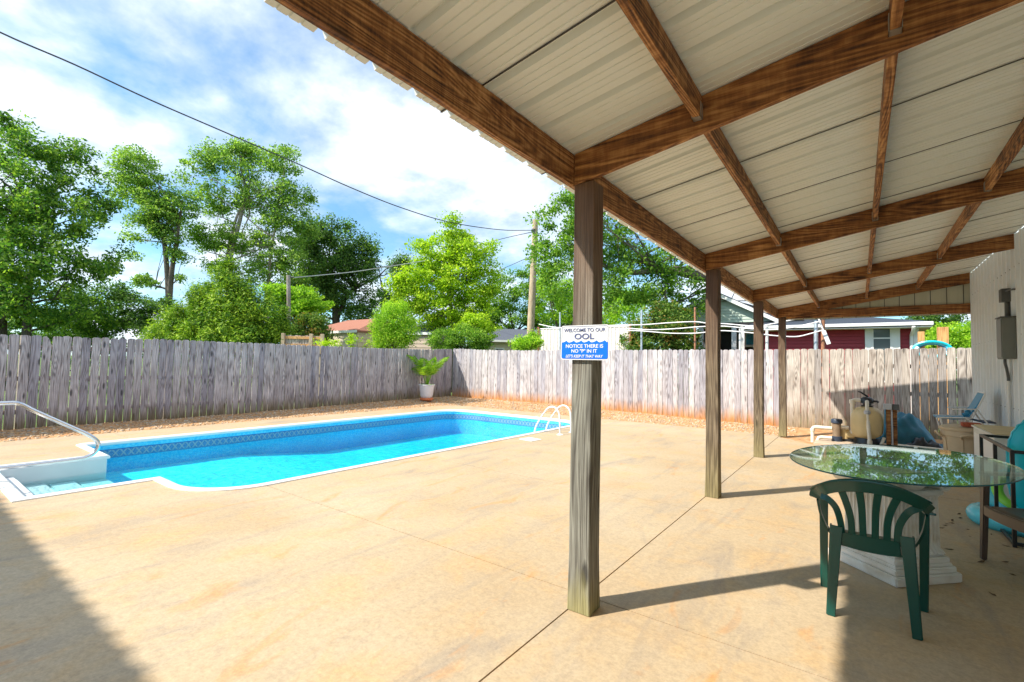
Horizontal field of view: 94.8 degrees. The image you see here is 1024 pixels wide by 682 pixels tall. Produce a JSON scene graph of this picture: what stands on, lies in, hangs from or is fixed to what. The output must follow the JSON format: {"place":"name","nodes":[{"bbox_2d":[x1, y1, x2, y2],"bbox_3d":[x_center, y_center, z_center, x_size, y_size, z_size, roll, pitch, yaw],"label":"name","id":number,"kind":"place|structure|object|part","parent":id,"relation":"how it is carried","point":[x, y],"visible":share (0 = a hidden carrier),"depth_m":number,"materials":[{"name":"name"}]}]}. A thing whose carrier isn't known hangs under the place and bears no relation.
{"place":"outdoors","nodes":[
{"label":"outdoors","id":0,"kind":"place"},
{"bbox_2d":[300,319,390,388],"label":"beige house","id":1,"kind":"structure","parent":0,"point":[355,327],"depth_m":24.27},
{"bbox_2d":[0,395,942,444],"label":"gravel bed","id":2,"kind":"object","parent":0,"point":[802,435],"visible":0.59,"depth_m":12.14,"materials":[{"name":"brown gravel"}]},
{"bbox_2d":[420,397,432,400],"bbox_3d":[-3.079,2.083,16.944,0.470,0.095,0.470,-1,-3,36],"label":"terracotta saucer","id":3,"kind":"object","parent":2,"relation":"on","point":[426,399],"visible":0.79,"depth_m":16.75,"materials":[{"name":"orange ceramic"}]},
{"bbox_2d":[419,384,434,397],"bbox_3d":[-3.074,1.804,16.957,0.590,0.485,0.590,-1,-3,36],"label":"plant pot","id":4,"kind":"object","parent":3,"relation":"on","point":[426,391],"visible":0.97,"depth_m":16.75,"materials":[{"name":"white ceramic"}]},
{"bbox_2d":[406,355,448,384],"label":"potted palm","id":5,"kind":"object","parent":4,"relation":"in","point":[430,370],"visible":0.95,"depth_m":16.83,"materials":[{"name":"green plant"}]},
{"bbox_2d":[814,438,891,444],"bbox_3d":[7.248,2.076,9.211,2.200,0.070,1.090,-1,-3,36],"label":"equipment pad","id":6,"kind":"object","parent":2,"relation":"on","point":[821,441],"visible":0.16,"depth_m":9.42,"materials":[{"name":"grey concrete"}]},
{"bbox_2d":[810,425,848,441],"bbox_3d":[6.514,1.920,9.672,0.665,0.394,0.185,-1,-3,36],"label":"return pipe","id":7,"kind":"object","parent":6,"relation":"on","point":[813,428],"visible":0.92,"depth_m":9.74,"materials":[{"name":"white plastic"}]},
{"bbox_2d":[831,418,842,441],"bbox_3d":[6.662,1.822,9.653,0.200,0.455,0.200,-1,-3,36],"label":"chlorinator","id":8,"kind":"object","parent":6,"relation":"on","point":[836,430],"visible":0.99,"depth_m":9.59,"materials":[{"name":"brown plastic"}]},
{"bbox_2d":[841,428,854,441],"bbox_3d":[6.900,1.925,9.657,0.345,0.260,0.187,-1,-3,36],"label":"pool pump","id":9,"kind":"object","parent":6,"relation":"on","point":[847,435],"visible":0.48,"depth_m":9.61,"materials":[{"name":"beige plastic"}]},
{"bbox_2d":[849,391,885,445],"bbox_3d":[7.102,1.531,9.392,0.549,1.053,0.584,1,-3,-3],"label":"sand filter","id":10,"kind":"object","parent":6,"relation":"on","point":[866,422],"visible":0.98,"depth_m":9.24,"materials":[{"name":"beige plastic"}]},
{"bbox_2d":[876,404,898,446],"bbox_3d":[7.265,1.651,9.113,0.366,0.870,0.130,-1,-3,36],"label":"switch post","id":11,"kind":"object","parent":6,"relation":"on","point":[890,416],"visible":0.92,"depth_m":9.07,"materials":[{"name":"brown wood"}]},
{"bbox_2d":[898,444,943,450],"bbox_3d":[7.656,1.991,8.722,0.782,0.068,0.068,-1,-4,41],"label":"pvc pipe","id":12,"kind":"object","parent":6,"relation":"on","point":[920,446],"visible":0.34,"depth_m":8.75,"materials":[{"name":"white plastic"}]},
{"bbox_2d":[906,437,941,447],"bbox_3d":[7.974,1.954,9.112,0.550,0.195,0.260,-1,-3,36],"label":"black bag","id":13,"kind":"object","parent":6,"relation":"on","point":[921,441],"visible":0.87,"depth_m":9.05,"materials":[{"name":"plastic"}]},
{"bbox_2d":[880,412,942,447],"bbox_3d":[8.173,1.784,9.630,1.140,0.632,0.950,-1,-3,36],"label":"pool cover","id":14,"kind":"object","parent":2,"relation":"on","point":[910,427],"visible":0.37,"depth_m":9.43,"materials":[{"name":"blue plastic"}]},
{"bbox_2d":[2,354,957,431],"bbox_3d":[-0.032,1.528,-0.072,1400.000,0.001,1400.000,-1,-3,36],"label":"ground","id":15,"kind":"structure","parent":0,"point":[226,399],"depth_m":18.70,"materials":[{"name":"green plant"}]},
{"bbox_2d":[0,108,137,390],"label":"broadleaf tree","id":16,"kind":"object","parent":15,"relation":"on","point":[31,206],"visible":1,"depth_m":18.59,"materials":[{"name":"green plant"}]},
{"bbox_2d":[7,278,178,385],"bbox_3d":[-21.644,-0.419,23.516,10.838,5.331,4.173,1,-3,11],"label":"understory tree","id":17,"kind":"object","parent":15,"relation":"on","point":[131,318],"visible":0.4,"depth_m":22.57,"materials":[{"name":"green plant"}]},
{"bbox_2d":[99,142,207,301],"bbox_3d":[-21.453,-4.658,27.907,6.311,14.150,3.477,2,-3,-10],"label":"slender tree","id":18,"kind":"object","parent":15,"relation":"on","point":[155,212],"visible":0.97,"depth_m":27.71,"materials":[{"name":"green plant"}]},
{"bbox_2d":[134,244,304,398],"bbox_3d":[-10.769,-0.734,17.594,6.068,5.783,3.538,0,-3,24],"label":"cedar tree","id":19,"kind":"object","parent":15,"relation":"on","point":[235,312],"visible":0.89,"depth_m":16.96,"materials":[{"name":"green plant"}]},
{"bbox_2d":[0,334,451,430],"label":"fence","id":20,"kind":"object","parent":15,"relation":"on","point":[274,392],"visible":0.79,"depth_m":11.48,"materials":[{"name":"grey wood"}]},
{"bbox_2d":[170,135,321,381],"bbox_3d":[-16.886,-5.195,29.895,9.434,15.605,3.872,1,-3,1],"label":"spreading tree","id":21,"kind":"object","parent":15,"relation":"on","point":[276,207],"visible":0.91,"depth_m":29.68,"materials":[{"name":"green plant"}]},
{"bbox_2d":[286,275,293,331],"bbox_3d":[-8.776,-0.199,18.457,0.297,4.778,0.260,2,-3,-11],"label":"short pole","id":22,"kind":"object","parent":15,"relation":"on","point":[288,282],"visible":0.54,"depth_m":18.45,"materials":[{"name":"grey wood"}]},
{"bbox_2d":[294,260,424,277],"bbox_3d":[-6.544,-3.202,20.841,0.304,1.776,6.227,-1,-4,45],"label":"pole line","id":23,"kind":"object","parent":22,"relation":"attached to","point":[357,271],"visible":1,"depth_m":20.67,"materials":[{"name":"metal"}]},
{"bbox_2d":[257,282,335,326],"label":"dogwood tree","id":24,"kind":"object","parent":15,"relation":"on","point":[308,304],"visible":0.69,"depth_m":22.51,"materials":[{"name":"green plant"}]},
{"bbox_2d":[281,333,324,399],"bbox_3d":[-7.492,0.937,16.757,1.527,2.402,0.110,1,-3,0],"label":"back fence","id":25,"kind":"object","parent":15,"relation":"on","point":[296,340],"visible":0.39,"depth_m":16.80,"materials":[{"name":"brown wood"}]},
{"bbox_2d":[291,309,339,345],"bbox_3d":[-8.172,0.477,18.919,2.074,3.599,1.739,-1,-3,36],"label":"photinia shrub","id":26,"kind":"object","parent":15,"relation":"on","point":[317,326],"visible":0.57,"depth_m":18.81,"materials":[{"name":"green plant"}]},
{"bbox_2d":[311,333,374,350],"bbox_3d":[-5.850,0.947,16.213,2.245,2.500,0.810,2,-3,-7],"label":"sprout shrub","id":27,"kind":"object","parent":15,"relation":"on","point":[325,343],"visible":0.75,"depth_m":16.14,"materials":[{"name":"green plant"}]},
{"bbox_2d":[272,212,415,325],"bbox_3d":[-11.881,-3.162,34.683,10.966,12.206,6.448,3,-3,-26],"label":"oak tree","id":28,"kind":"object","parent":15,"relation":"on","point":[342,259],"visible":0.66,"depth_m":33.48,"materials":[{"name":"green plant"}]},
{"bbox_2d":[365,297,422,371],"bbox_3d":[-4.704,0.274,18.733,2.383,4.132,1.944,-1,-3,36],"label":"round bush","id":29,"kind":"object","parent":15,"relation":"on","point":[393,335],"visible":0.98,"depth_m":18.46,"materials":[{"name":"green plant"}]},
{"bbox_2d":[397,325,446,388],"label":"garden shed","id":30,"kind":"structure","parent":15,"relation":"on","point":[418,343],"depth_m":23.85,"materials":[{"name":"beige"}]},
{"bbox_2d":[381,210,510,391],"bbox_3d":[-3.439,-2.038,23.968,6.296,9.297,4.001,0,-3,22],"label":"lime tree","id":31,"kind":"object","parent":15,"relation":"on","point":[456,253],"visible":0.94,"depth_m":23.54,"materials":[{"name":"green plant"}]},
{"bbox_2d":[423,322,495,351],"bbox_3d":[-2.332,0.817,20.798,3.399,3.343,1.923,1,-3,10],"label":"bush","id":32,"kind":"object","parent":15,"relation":"on","point":[456,339],"visible":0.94,"depth_m":20.46,"materials":[{"name":"green plant"}]},
{"bbox_2d":[450,312,502,340],"bbox_3d":[-1.661,0.595,21.466,2.380,3.877,1.813,-1,-3,36],"label":"lime shrub","id":33,"kind":"object","parent":15,"relation":"on","point":[483,323],"visible":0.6,"depth_m":21.19,"materials":[{"name":"green plant"}]},
{"bbox_2d":[17,315,956,384],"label":"woods","id":34,"kind":"object","parent":15,"relation":"on","point":[329,320],"visible":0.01,"depth_m":62.19,"materials":[{"name":"green plant"}]},
{"bbox_2d":[506,328,543,350],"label":"bush","id":35,"kind":"object","parent":15,"relation":"on","point":[530,342],"visible":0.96,"depth_m":18.31,"materials":[{"name":"green plant"}]},
{"bbox_2d":[477,261,573,329],"bbox_3d":[1.522,-1.403,36.652,11.562,9.443,5.614,2,-3,-17],"label":"backdrop tree","id":36,"kind":"object","parent":15,"relation":"on","point":[505,305],"visible":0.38,"depth_m":35.63,"materials":[{"name":"green plant"}]},
{"bbox_2d":[527,219,537,390],"bbox_3d":[0.956,-1.656,23.027,0.422,8.549,0.774,2,-3,-22],"label":"utility pole","id":37,"kind":"object","parent":15,"relation":"on","point":[531,306],"visible":0.35,"depth_m":22.87,"materials":[{"name":"brown wood"}]},
{"bbox_2d":[0,32,532,230],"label":"power cable","id":38,"kind":"object","parent":37,"relation":"attached to","point":[226,132],"visible":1,"depth_m":12.22,"materials":[{"name":"black rubber"}]},
{"bbox_2d":[537,228,648,240],"bbox_3d":[3.755,-4.466,19.563,8.408,2.287,1.257,-1,-4,45],"label":"house wire","id":39,"kind":"object","parent":37,"relation":"attached to","point":[613,236],"visible":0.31,"depth_m":18.31,"materials":[{"name":"metal"}]},
{"bbox_2d":[537,324,631,400],"bbox_3d":[2.713,0.908,18.422,4.120,3.045,0.135,-1,-3,36],"label":"metal screen","id":40,"kind":"object","parent":15,"relation":"on","point":[550,337],"visible":0.12,"depth_m":17.81,"materials":[{"name":"metal"}]},
{"bbox_2d":[535,261,650,326],"bbox_3d":[4.377,-0.721,26.108,7.335,7.198,3.548,2,-3,-21],"label":"willow shrub","id":41,"kind":"object","parent":15,"relation":"on","point":[614,319],"visible":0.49,"depth_m":25.39,"materials":[{"name":"green plant"}]},
{"bbox_2d":[523,186,745,323],"bbox_3d":[7.533,-2.407,18.956,14.286,10.020,4.382,1,-3,2],"label":"pecan tree","id":42,"kind":"object","parent":15,"relation":"on","point":[656,265],"visible":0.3,"depth_m":18.73,"materials":[{"name":"green plant"}]},
{"bbox_2d":[615,293,704,408],"bbox_3d":[5.354,0.334,17.147,3.194,4.284,2.055,1,-3,14],"label":"magnolia shrub","id":43,"kind":"object","parent":15,"relation":"on","point":[672,312],"visible":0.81,"depth_m":16.83,"materials":[{"name":"green leaves"},{"name":"grey bark"}]},
{"bbox_2d":[539,307,830,424],"bbox_3d":[4.868,0.593,15.655,9.527,3.502,0.312,-1,-3,36],"label":"clothesline","id":44,"kind":"object","parent":15,"relation":"on","point":[824,337],"visible":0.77,"depth_m":14.23,"materials":[{"name":"metal"}]},
{"bbox_2d":[452,347,972,439],"bbox_3d":[3.803,1.295,14.500,15.298,2.147,0.180,-1,-3,36],"label":"fence","id":45,"kind":"object","parent":15,"relation":"on","point":[681,382],"visible":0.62,"depth_m":12.65,"materials":[{"name":"grey wood"}]},
{"bbox_2d":[685,293,804,402],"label":"green house","id":46,"kind":"structure","parent":15,"relation":"on","point":[733,311],"depth_m":19.06,"materials":[{"name":"pale green siding"},{"name":"grey shingle"},{"name":"white paint"}]},
{"bbox_2d":[745,332,753,346],"bbox_3d":[10.382,-0.073,20.421,0.631,0.677,0.090,-1,-3,36],"label":"window","id":47,"kind":"structure","parent":46,"relation":"in","point":[749,337],"depth_m":20.43,"materials":[{"name":"teal glass"}]},
{"bbox_2d":[745,317,933,413],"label":"red house","id":48,"kind":"structure","parent":15,"relation":"on","point":[868,333],"depth_m":15.37,"materials":[{"name":"red wood"}]},
{"bbox_2d":[871,326,892,381],"bbox_3d":[11.728,0.405,14.917,0.523,1.805,0.075,-1,-3,36],"label":"window","id":49,"kind":"structure","parent":48,"relation":"in","point":[880,338],"depth_m":14.93,"materials":[{"name":"white glass"}]},
{"bbox_2d":[917,332,924,419],"bbox_3d":[11.184,1.044,12.837,0.140,2.599,0.140,-1,-3,36],"label":"timber post","id":50,"kind":"object","parent":15,"relation":"on","point":[921,336],"visible":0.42,"depth_m":12.83,"materials":[{"name":"brown wood"}]},
{"bbox_2d":[900,314,969,337],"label":"shade tree","id":51,"kind":"object","parent":15,"relation":"on","point":[939,318],"visible":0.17,"depth_m":27.59,"materials":[{"name":"green plant"}]},
{"bbox_2d":[937,327,948,408],"bbox_3d":[11.538,0.984,12.579,0.220,2.710,0.220,-1,-3,36],"label":"timber post","id":52,"kind":"object","parent":15,"relation":"on","point":[942,334],"visible":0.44,"depth_m":12.54,"materials":[{"name":"brown wood"}]},
{"bbox_2d":[912,340,951,419],"bbox_3d":[11.242,1.052,12.579,0.829,2.139,0.215,-1,-3,36],"label":"garden hose","id":53,"kind":"object","parent":52,"relation":"hanging from","point":[933,342],"visible":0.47,"depth_m":12.56,"materials":[{"name":"teal plastic"}]},
{"bbox_2d":[925,320,970,356],"bbox_3d":[22.224,1.030,22.826,4.301,4.139,2.297,1,-3,10],"label":"fence hedge","id":54,"kind":"object","parent":15,"relation":"on","point":[959,337],"visible":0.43,"depth_m":22.70,"materials":[{"name":"green plant"}]},
{"bbox_2d":[0,0,970,369],"label":"sky","id":55,"kind":"structure","parent":0,"point":[247,69],"materials":[{"name":"blue"}]},
{"bbox_2d":[475,329,536,385],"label":"distant house","id":56,"kind":"structure","parent":0,"point":[501,339],"depth_m":31.11,"materials":[{"name":"beige"}]},
{"bbox_2d":[0,406,1023,681],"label":"pool deck","id":57,"kind":"structure","parent":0,"point":[448,566],"depth_m":3.26,"materials":[{"name":"beige concrete"}]},
{"bbox_2d":[0,401,100,469],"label":"pool handrail","id":58,"kind":"object","parent":57,"relation":"on","point":[96,440],"visible":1,"depth_m":5.77,"materials":[{"name":"metal"}]},
{"bbox_2d":[0,410,569,502],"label":"swimming pool","id":59,"kind":"structure","parent":57,"relation":"in","point":[235,459],"depth_m":9.31,"materials":[{"name":"liquid"}]},
{"bbox_2d":[520,437,541,440],"bbox_3d":[0.368,1.946,9.316,0.342,0.009,0.331,-1,-4,43],"label":"skimmer lid","id":60,"kind":"object","parent":57,"relation":"on","point":[531,439],"visible":1,"depth_m":9.28,"materials":[{"name":"white paint"}]},
{"bbox_2d":[534,405,570,434],"bbox_3d":[0.906,2.045,10.400,0.780,1.258,0.618,-1,-3,36],"label":"pool ladder","id":61,"kind":"object","parent":57,"relation":"attached to","point":[567,407],"visible":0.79,"depth_m":10.36,"materials":[{"name":"white metal"}]},
{"bbox_2d":[264,0,1023,616],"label":"patio cover","id":62,"kind":"object","parent":57,"relation":"on","point":[782,160],"visible":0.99,"depth_m":2.88,"materials":[{"name":"wood"}]},
{"bbox_2d":[561,324,609,359],"bbox_3d":[0.444,0.009,2.891,0.330,0.214,0.006,-1,-3,36],"label":"pool sign","id":63,"kind":"object","parent":62,"relation":"attached to","point":[584,342],"visible":1,"depth_m":2.88,"materials":[{"name":"plastic"}]},
{"bbox_2d":[809,478,935,640],"bbox_3d":[2.253,1.264,2.969,0.625,0.856,0.508,-1,-3,36],"label":"plastic chair","id":64,"kind":"object","parent":57,"relation":"on","point":[897,545],"visible":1,"depth_m":2.84,"materials":[{"name":"green plastic"}]},
{"bbox_2d":[789,444,1023,587],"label":"glass table","id":65,"kind":"object","parent":57,"relation":"on","point":[930,474],"visible":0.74,"depth_m":3.47,"materials":[{"name":"teal"}]},
{"bbox_2d":[934,424,973,454],"bbox_3d":[6.620,1.594,6.828,0.668,0.740,0.649,2,-3,-12],"label":"trash bin","id":66,"kind":"object","parent":57,"relation":"on","point":[957,438],"visible":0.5,"depth_m":6.73,"materials":[{"name":"beige plastic"}]},
{"bbox_2d":[933,392,995,424],"bbox_3d":[6.997,1.382,7.256,0.712,1.201,0.520,-1,-3,36],"label":"beach chair","id":67,"kind":"object","parent":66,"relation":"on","point":[976,402],"visible":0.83,"depth_m":7.13,"materials":[{"name":"blue fabric"}]},
{"bbox_2d":[961,422,981,426],"bbox_3d":[6.507,1.187,6.670,0.200,0.058,0.096,0,0,31],"label":"brick","id":68,"kind":"object","parent":66,"relation":"on","point":[966,424],"visible":0.74,"depth_m":6.66,"materials":[{"name":"red brick"}]},
{"bbox_2d":[971,424,1014,499],"bbox_3d":[6.108,1.493,5.803,0.460,0.783,1.260,-1,-3,36],"label":"storage cabinet","id":69,"kind":"object","parent":57,"relation":"on","point":[978,429],"visible":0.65,"depth_m":5.75,"materials":[{"name":"white paint"}]},
{"bbox_3d":[6.102,1.521,6.153,0.003,0.600,0.520,-1,-3,36],"label":"door","id":70,"kind":"part","parent":69,"relation":"part of","materials":[{"name":"white paint"}]},
{"bbox_3d":[5.765,1.493,5.695,0.003,0.600,0.520,-1,-3,36],"label":"door","id":71,"kind":"part","parent":69,"relation":"part of","materials":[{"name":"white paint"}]},
{"bbox_2d":[965,502,1023,536],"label":"swim ring","id":72,"kind":"object","parent":57,"relation":"on","point":[972,510],"visible":0.3,"depth_m":4.63,"materials":[{"name":"teal plastic"}]},
{"bbox_2d":[979,434,1023,547],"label":"float rack","id":73,"kind":"object","parent":57,"relation":"on","point":[1013,538],"visible":0.53,"depth_m":4.31,"materials":[{"name":"brown wood"}]},
{"bbox_2d":[989,485,1010,507],"bbox_3d":[5.082,1.520,4.679,0.568,0.474,0.392,-3,-5,56],"label":"lime swim ring","id":74,"kind":"object","parent":73,"relation":"in","point":[1004,500],"visible":0.23,"depth_m":4.72,"materials":[{"name":"green plastic"}]},
{"bbox_2d":[1005,420,1023,508],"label":"upright float","id":75,"kind":"object","parent":73,"relation":"on","point":[1015,440],"visible":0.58,"depth_m":4.47,"materials":[{"name":"teal plastic"}]},
{"bbox_2d":[980,486,1023,559],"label":"resin armchair","id":76,"kind":"object","parent":57,"relation":"on","point":[1012,518],"visible":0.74,"depth_m":3.74,"materials":[{"name":"brown plastic"}]},
{"bbox_2d":[970,226,1023,426],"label":"metal building","id":77,"kind":"structure","parent":0,"point":[992,275],"depth_m":7.20,"materials":[{"name":"grey paint"}]},
{"bbox_2d":[995,288,1016,426],"bbox_3d":[6.752,0.601,6.415,0.152,2.650,0.402,-1,-3,36],"label":"electrical panel","id":78,"kind":"object","parent":77,"relation":"attached to","point":[1006,337],"visible":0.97,"depth_m":6.39,"materials":[{"name":"grey paint"}]},
{"bbox_2d":[996,319,1001,357],"bbox_3d":[6.719,-0.032,6.493,0.005,0.520,0.270,-1,-3,36],"label":"door","id":79,"kind":"structure","parent":78,"relation":"in","point":[998,323],"depth_m":6.47,"materials":[{"name":"grey paint"}]}
]}

